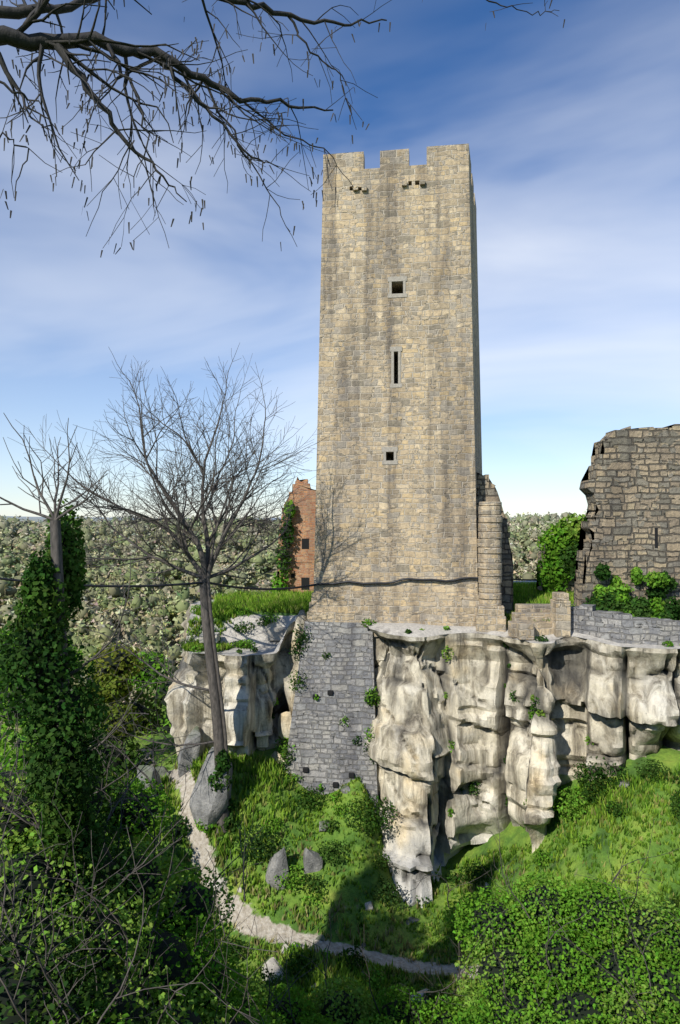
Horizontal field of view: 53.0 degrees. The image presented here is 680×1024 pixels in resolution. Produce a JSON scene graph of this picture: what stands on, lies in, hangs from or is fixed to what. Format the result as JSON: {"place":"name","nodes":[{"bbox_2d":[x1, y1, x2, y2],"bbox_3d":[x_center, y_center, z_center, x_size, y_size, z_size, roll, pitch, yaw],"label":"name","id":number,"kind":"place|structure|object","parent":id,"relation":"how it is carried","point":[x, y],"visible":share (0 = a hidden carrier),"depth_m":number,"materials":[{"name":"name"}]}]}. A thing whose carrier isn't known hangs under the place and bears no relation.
{"place":"outdoors","nodes":[
{"label":"outdoors","id":0,"kind":"place"},
{"bbox_2d":[181,605,252,651],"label":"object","id":1,"kind":"structure","parent":0,"point":[222,646],"depth_m":31.69,"materials":[{"name":"green plant"}]},
{"bbox_2d":[199,627,287,642],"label":"rocks","id":2,"kind":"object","parent":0,"point":[276,633],"depth_m":31.13,"materials":[{"name":"grey stone"}]},
{"bbox_2d":[0,516,679,1023],"bbox_3d":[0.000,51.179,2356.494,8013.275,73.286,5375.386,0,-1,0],"label":"ground","id":3,"kind":"structure","parent":0,"point":[276,926],"depth_m":25.73,"materials":[{"name":"green plant"}]},
{"bbox_2d":[0,713,27,775],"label":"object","id":4,"kind":"object","parent":3,"relation":"on","point":[8,752],"visible":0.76,"depth_m":13.51,"materials":[{"name":"grey plant"}]},
{"bbox_2d":[0,498,109,979],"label":"ivy leaves","id":5,"kind":"object","parent":3,"relation":"on","point":[41,788],"visible":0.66,"depth_m":11.58,"materials":[{"name":"green plant"}]},
{"bbox_2d":[0,621,177,848],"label":"slope trees","id":6,"kind":"object","parent":3,"relation":"on","point":[142,701],"depth_m":35.16,"materials":[{"name":"green plant"}]},
{"bbox_2d":[0,414,185,948],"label":"bare tree","id":7,"kind":"object","parent":3,"relation":"on","point":[56,542],"visible":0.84,"depth_m":11.93,"materials":[{"name":"grey plant"}]},
{"bbox_2d":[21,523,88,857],"bbox_3d":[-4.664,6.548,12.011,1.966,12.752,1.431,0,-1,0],"label":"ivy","id":8,"kind":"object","parent":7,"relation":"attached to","point":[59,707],"visible":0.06,"depth_m":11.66,"materials":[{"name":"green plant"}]},
{"bbox_2d":[85,641,144,748],"bbox_3d":[-11.421,9.816,35.078,3.079,5.702,6.887,0,-1,-22],"label":"yellow shrub","id":9,"kind":"object","parent":3,"relation":"on","point":[124,691],"depth_m":35.65,"materials":[{"name":"plant"}]},
{"bbox_2d":[0,658,286,1023],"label":"scrub","id":10,"kind":"object","parent":3,"relation":"on","point":[70,976],"depth_m":11.50,"materials":[{"name":"green plant"}]},
{"bbox_2d":[95,779,191,845],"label":"hollow bushes","id":11,"kind":"object","parent":3,"relation":"on","point":[184,827],"depth_m":26.58,"materials":[{"name":"green plant"}]},
{"bbox_2d":[137,765,162,796],"bbox_3d":[-7.922,11.791,28.549,1.354,2.496,1.436,0,-1,0],"label":"boulder","id":12,"kind":"object","parent":3,"relation":"on","point":[150,773],"visible":0.35,"depth_m":28.20,"materials":[{"name":"grey stone"}]},
{"bbox_2d":[155,766,169,777],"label":"boulder","id":13,"kind":"object","parent":3,"relation":"on","point":[163,770],"visible":0.15,"depth_m":30.33,"materials":[{"name":"grey stone"}]},
{"bbox_2d":[2,343,329,832],"bbox_3d":[-6.477,2.753,26.416,12.616,19.629,10.712,0,-1,-13],"label":"bare tree","id":14,"kind":"object","parent":3,"relation":"on","point":[204,571],"visible":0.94,"depth_m":26.93,"materials":[{"name":"grey plant"}]},
{"bbox_2d":[208,749,232,792],"bbox_3d":[-4.717,10.182,26.811,1.004,1.771,0.843,0,-1,0],"label":"ivy","id":15,"kind":"object","parent":14,"relation":"attached to","point":[222,762],"visible":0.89,"depth_m":26.63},
{"bbox_2d":[178,726,206,776],"bbox_3d":[-6.464,10.790,29.633,1.298,3.048,1.752,0,-1,0],"label":"boulder","id":16,"kind":"object","parent":3,"relation":"on","point":[185,756],"visible":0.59,"depth_m":28.97,"materials":[{"name":"grey stone"}]},
{"bbox_2d":[189,747,232,830],"bbox_3d":[-5.197,11.213,27.434,1.626,3.484,2.052,0,-1,0],"label":"boulder","id":17,"kind":"object","parent":3,"relation":"on","point":[208,805],"visible":0.64,"depth_m":26.71,"materials":[{"name":"grey stone"}]},
{"bbox_2d":[194,798,240,836],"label":"plants","id":18,"kind":"object","parent":3,"relation":"on","point":[229,819],"visible":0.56,"depth_m":26.72,"materials":[{"name":"green plant"}]},
{"bbox_2d":[212,877,227,891],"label":"loose stone","id":19,"kind":"object","parent":3,"relation":"on","point":[219,880],"visible":0.41,"depth_m":25.63,"materials":[{"name":"grey stone"}]},
{"bbox_2d":[261,957,285,982],"bbox_3d":[-2.197,15.281,22.552,0.902,0.559,1.044,1,-1,-44],"label":"loose stone","id":20,"kind":"object","parent":3,"relation":"on","point":[270,962],"visible":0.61,"depth_m":22.60,"materials":[{"name":"grey stone"}]},
{"bbox_2d":[265,846,288,889],"bbox_3d":[-2.411,13.615,25.696,0.735,2.045,0.798,1,-1,-37],"label":"boulder","id":21,"kind":"object","parent":3,"relation":"on","point":[278,864],"visible":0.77,"depth_m":25.51,"materials":[{"name":"grey stone"}]},
{"bbox_2d":[271,751,284,766],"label":"buttress rock","id":22,"kind":"object","parent":3,"relation":"on","point":[275,754],"visible":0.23,"depth_m":29.50,"materials":[{"name":"grey stone"}]},
{"bbox_2d":[0,0,559,247],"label":"tree branches","id":23,"kind":"object","parent":3,"relation":"on","point":[19,38],"visible":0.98,"depth_m":4.84,"materials":[{"name":"brown plant"}]},
{"bbox_2d":[0,0,564,257],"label":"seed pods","id":24,"kind":"object","parent":23,"relation":"attached to","point":[89,112],"visible":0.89,"depth_m":4.95,"materials":[{"name":"brown plant"}]},
{"bbox_2d":[281,944,287,952],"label":"loose stone","id":25,"kind":"object","parent":3,"relation":"on","point":[282,948],"visible":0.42,"depth_m":23.58,"materials":[{"name":"grey stone"}]},
{"bbox_2d":[0,509,586,854],"bbox_3d":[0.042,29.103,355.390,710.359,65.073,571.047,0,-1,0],"label":"forest","id":26,"kind":"object","parent":3,"relation":"on","point":[179,605],"visible":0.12,"depth_m":245.24,"materials":[{"name":"green plant"}]},
{"bbox_2d":[303,848,322,873],"bbox_3d":[-1.081,13.533,26.222,0.748,1.395,0.596,0,-1,-13],"label":"boulder","id":27,"kind":"object","parent":3,"relation":"on","point":[312,861],"visible":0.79,"depth_m":25.96,"materials":[{"name":"grey stone"}]},
{"bbox_2d":[315,934,323,941],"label":"loose stone","id":28,"kind":"object","parent":3,"relation":"on","point":[320,937],"visible":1,"depth_m":24.07,"materials":[{"name":"grey stone"}]},
{"bbox_2d":[319,820,328,831],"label":"loose stone","id":29,"kind":"object","parent":3,"relation":"on","point":[323,829],"visible":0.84,"depth_m":27.22,"materials":[{"name":"grey stone"}]},
{"bbox_2d":[285,621,378,820],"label":"stone wall","id":30,"kind":"structure","parent":3,"relation":"on","point":[329,752],"depth_m":29.39,"materials":[{"name":"grey stone"}]},
{"bbox_2d":[277,624,380,790],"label":"buttress plants","id":31,"kind":"object","parent":30,"relation":"attached to","point":[370,696],"visible":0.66,"depth_m":29.22,"materials":[{"name":"green plant"}]},
{"bbox_2d":[303,690,354,787],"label":"putlog holes","id":32,"kind":"object","parent":30,"relation":"attached to","point":[335,784],"visible":0.69,"depth_m":28.91,"materials":[{"name":"black"}]},
{"bbox_2d":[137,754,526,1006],"bbox_3d":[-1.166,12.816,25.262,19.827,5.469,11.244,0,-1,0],"label":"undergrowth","id":33,"kind":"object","parent":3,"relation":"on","point":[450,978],"depth_m":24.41,"materials":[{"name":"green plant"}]},
{"bbox_2d":[341,785,349,793],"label":"loose stone","id":34,"kind":"object","parent":3,"relation":"on","point":[346,787],"visible":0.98,"depth_m":28.34,"materials":[{"name":"grey stone"}]},
{"bbox_2d":[195,880,507,1023],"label":"shrubs","id":35,"kind":"object","parent":3,"relation":"on","point":[305,1017],"depth_m":17.97,"materials":[{"name":"green plant"}]},
{"bbox_2d":[365,901,372,910],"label":"loose stone","id":36,"kind":"object","parent":3,"relation":"on","point":[368,906],"visible":1,"depth_m":25.22,"materials":[{"name":"grey stone"}]},
{"bbox_2d":[129,736,679,1023],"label":"hollow weeds","id":37,"kind":"object","parent":3,"relation":"on","point":[370,814],"visible":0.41,"depth_m":25.91,"materials":[{"name":"green plant"}]},
{"bbox_2d":[406,917,418,924],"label":"loose stone","id":38,"kind":"object","parent":3,"relation":"on","point":[410,919],"visible":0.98,"depth_m":25.43,"materials":[{"name":"grey stone"}]},
{"bbox_2d":[410,989,432,1003],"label":"loose stone","id":39,"kind":"object","parent":3,"relation":"on","point":[421,995],"visible":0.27,"depth_m":21.35,"materials":[{"name":"grey stone"}]},
{"bbox_2d":[164,604,679,907],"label":"castle rock","id":40,"kind":"object","parent":3,"relation":"on","point":[615,704],"visible":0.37,"depth_m":28.09,"materials":[{"name":"beige stone"}]},
{"bbox_2d":[283,655,297,713],"bbox_3d":[-2.067,7.905,30.456,1.080,2.943,1.007,0,-1,0],"label":"buttress rock","id":41,"kind":"object","parent":40,"relation":"on","point":[287,690],"visible":0.44,"depth_m":30.23,"materials":[{"name":"beige stone"}]},
{"bbox_2d":[375,666,383,676],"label":"buttress rock","id":42,"kind":"object","parent":40,"relation":"on","point":[377,670],"visible":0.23,"depth_m":29.86,"materials":[{"name":"beige stone"}]},
{"bbox_2d":[377,765,382,793],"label":"buttress rock","id":43,"kind":"object","parent":40,"relation":"on","point":[379,777],"visible":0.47,"depth_m":28.72,"materials":[{"name":"beige stone"}]},
{"bbox_2d":[399,807,679,1023],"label":"bush","id":44,"kind":"object","parent":3,"relation":"on","point":[586,938],"depth_m":16.74,"materials":[{"name":"green plant"}]},
{"bbox_2d":[619,780,630,787],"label":"boulder","id":45,"kind":"object","parent":3,"relation":"on","point":[621,783],"visible":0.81,"depth_m":25.80,"materials":[{"name":"grey stone"}]},
{"bbox_2d":[0,0,679,517],"label":"sky","id":46,"kind":"structure","parent":0,"point":[571,132],"materials":[{"name":"blue"}]},
{"bbox_2d":[307,144,481,636],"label":"tower","id":47,"kind":"structure","parent":0,"point":[411,513],"depth_m":30.37,"materials":[{"name":"stone"}]},
{"bbox_2d":[278,711,291,738],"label":"buttress rock","id":48,"kind":"object","parent":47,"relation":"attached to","point":[284,721],"visible":0.76,"depth_m":29.86,"materials":[{"name":"beige stone"}]},
{"bbox_2d":[290,610,306,665],"bbox_3d":[-1.768,5.763,30.775,0.805,2.674,1.200,0,-1,34],"label":"buttress rock","id":49,"kind":"object","parent":47,"relation":"attached to","point":[301,618],"visible":0.43,"depth_m":30.36,"materials":[{"name":"beige stone"}]},
{"bbox_2d":[353,179,424,191],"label":"tower corbels","id":50,"kind":"object","parent":47,"relation":"attached to","point":[404,184],"visible":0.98,"depth_m":30.55,"materials":[{"name":"beige stone"}]},
{"bbox_2d":[382,276,406,464],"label":"window frames","id":51,"kind":"structure","parent":47,"relation":"attached to","point":[398,280],"depth_m":30.37,"materials":[{"name":"grey stone"}]},
{"bbox_2d":[183,581,679,655],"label":"plateau ground","id":52,"kind":"structure","parent":0,"point":[258,635],"depth_m":29.82,"materials":[{"name":"grey stone"}]},
{"bbox_2d":[186,602,279,648],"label":"ledge plants","id":53,"kind":"object","parent":52,"relation":"on","point":[241,644],"visible":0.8,"depth_m":31.58,"materials":[{"name":"green plant"}]},
{"bbox_2d":[270,500,295,592],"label":"ivy","id":54,"kind":"object","parent":52,"relation":"on","point":[276,581],"visible":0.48,"depth_m":41.48,"materials":[{"name":"green plant"}]},
{"bbox_2d":[277,477,315,592],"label":"brick ruin","id":55,"kind":"object","parent":52,"relation":"on","point":[302,566],"visible":0.34,"depth_m":41.98,"materials":[{"name":"orange brick"}]},
{"bbox_2d":[291,538,309,589],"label":"window openings","id":56,"kind":"object","parent":55,"relation":"in","point":[305,545],"visible":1,"depth_m":41.95,"materials":[{"name":"black"}]},
{"bbox_2d":[373,637,388,666],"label":"buttress rock","id":57,"kind":"object","parent":52,"relation":"on","point":[381,647],"visible":0.38,"depth_m":29.86,"materials":[{"name":"beige stone"}]},
{"bbox_2d":[180,618,679,829],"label":"cliff plants","id":58,"kind":"object","parent":52,"relation":"on","point":[513,697],"visible":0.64,"depth_m":28.51,"materials":[{"name":"green plant"}]},
{"bbox_2d":[211,581,679,627],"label":"plateau grass","id":59,"kind":"structure","parent":52,"relation":"on","point":[291,601],"depth_m":34.34,"materials":[{"name":"green plant"}]},
{"bbox_2d":[477,502,502,605],"bbox_3d":[6.457,1.784,29.401,1.073,4.446,1.050,0,-1,0],"label":"corner pilaster","id":60,"kind":"object","parent":52,"relation":"on","point":[489,541],"visible":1,"depth_m":28.98,"materials":[{"name":"beige stone"}]},
{"bbox_2d":[0,552,477,589],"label":"power cable","id":61,"kind":"object","parent":60,"relation":"attached to","point":[224,585],"visible":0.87,"depth_m":28.62,"materials":[{"name":"black rubber"}]},
{"bbox_2d":[476,605,505,631],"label":"stone block","id":62,"kind":"structure","parent":52,"relation":"on","point":[490,618],"depth_m":28.78,"materials":[{"name":"beige stone"}]},
{"bbox_2d":[476,472,513,613],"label":"ruined wall","id":63,"kind":"structure","parent":52,"relation":"on","point":[487,491],"depth_m":30.46,"materials":[{"name":"beige stone"}]},
{"bbox_2d":[513,579,536,580],"bbox_3d":[12.033,4.127,38.947,7.371,2.112,0.294,0,-1,1],"label":"wooden fence","id":64,"kind":"object","parent":52,"relation":"on","point":[526,579],"visible":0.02,"depth_m":38.96,"materials":[{"name":"grey wood"}]},
{"bbox_2d":[508,592,570,639],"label":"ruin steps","id":65,"kind":"structure","parent":52,"relation":"on","point":[523,625],"depth_m":27.84,"materials":[{"name":"beige stone"}]},
{"bbox_2d":[536,545,576,592],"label":"ruin wall","id":66,"kind":"structure","parent":52,"relation":"on","point":[570,585],"depth_m":34.96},
{"bbox_2d":[535,513,586,592],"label":"ivy wall","id":67,"kind":"structure","parent":52,"relation":"on","point":[562,544],"depth_m":34.40,"materials":[{"name":"green plant"}]},
{"bbox_2d":[571,424,679,605],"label":"ruined wall","id":68,"kind":"structure","parent":52,"relation":"on","point":[629,488],"depth_m":28.61,"materials":[{"name":"beige stone"}]},
{"bbox_2d":[583,562,679,619],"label":"shrubs","id":69,"kind":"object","parent":68,"relation":"attached to","point":[615,596],"depth_m":28.02,"materials":[{"name":"green plant"}]},
{"bbox_2d":[655,528,657,547],"bbox_3d":[13.260,1.094,28.737,0.180,0.900,0.304,0,-1,0],"label":"arrow slit","id":70,"kind":"object","parent":68,"relation":"in","point":[656,537],"visible":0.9,"depth_m":28.59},
{"bbox_2d":[571,604,679,646],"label":"low stone wall","id":71,"kind":"structure","parent":52,"relation":"on","point":[613,626],"depth_m":26.67,"materials":[{"name":"grey stone"}]}
]}

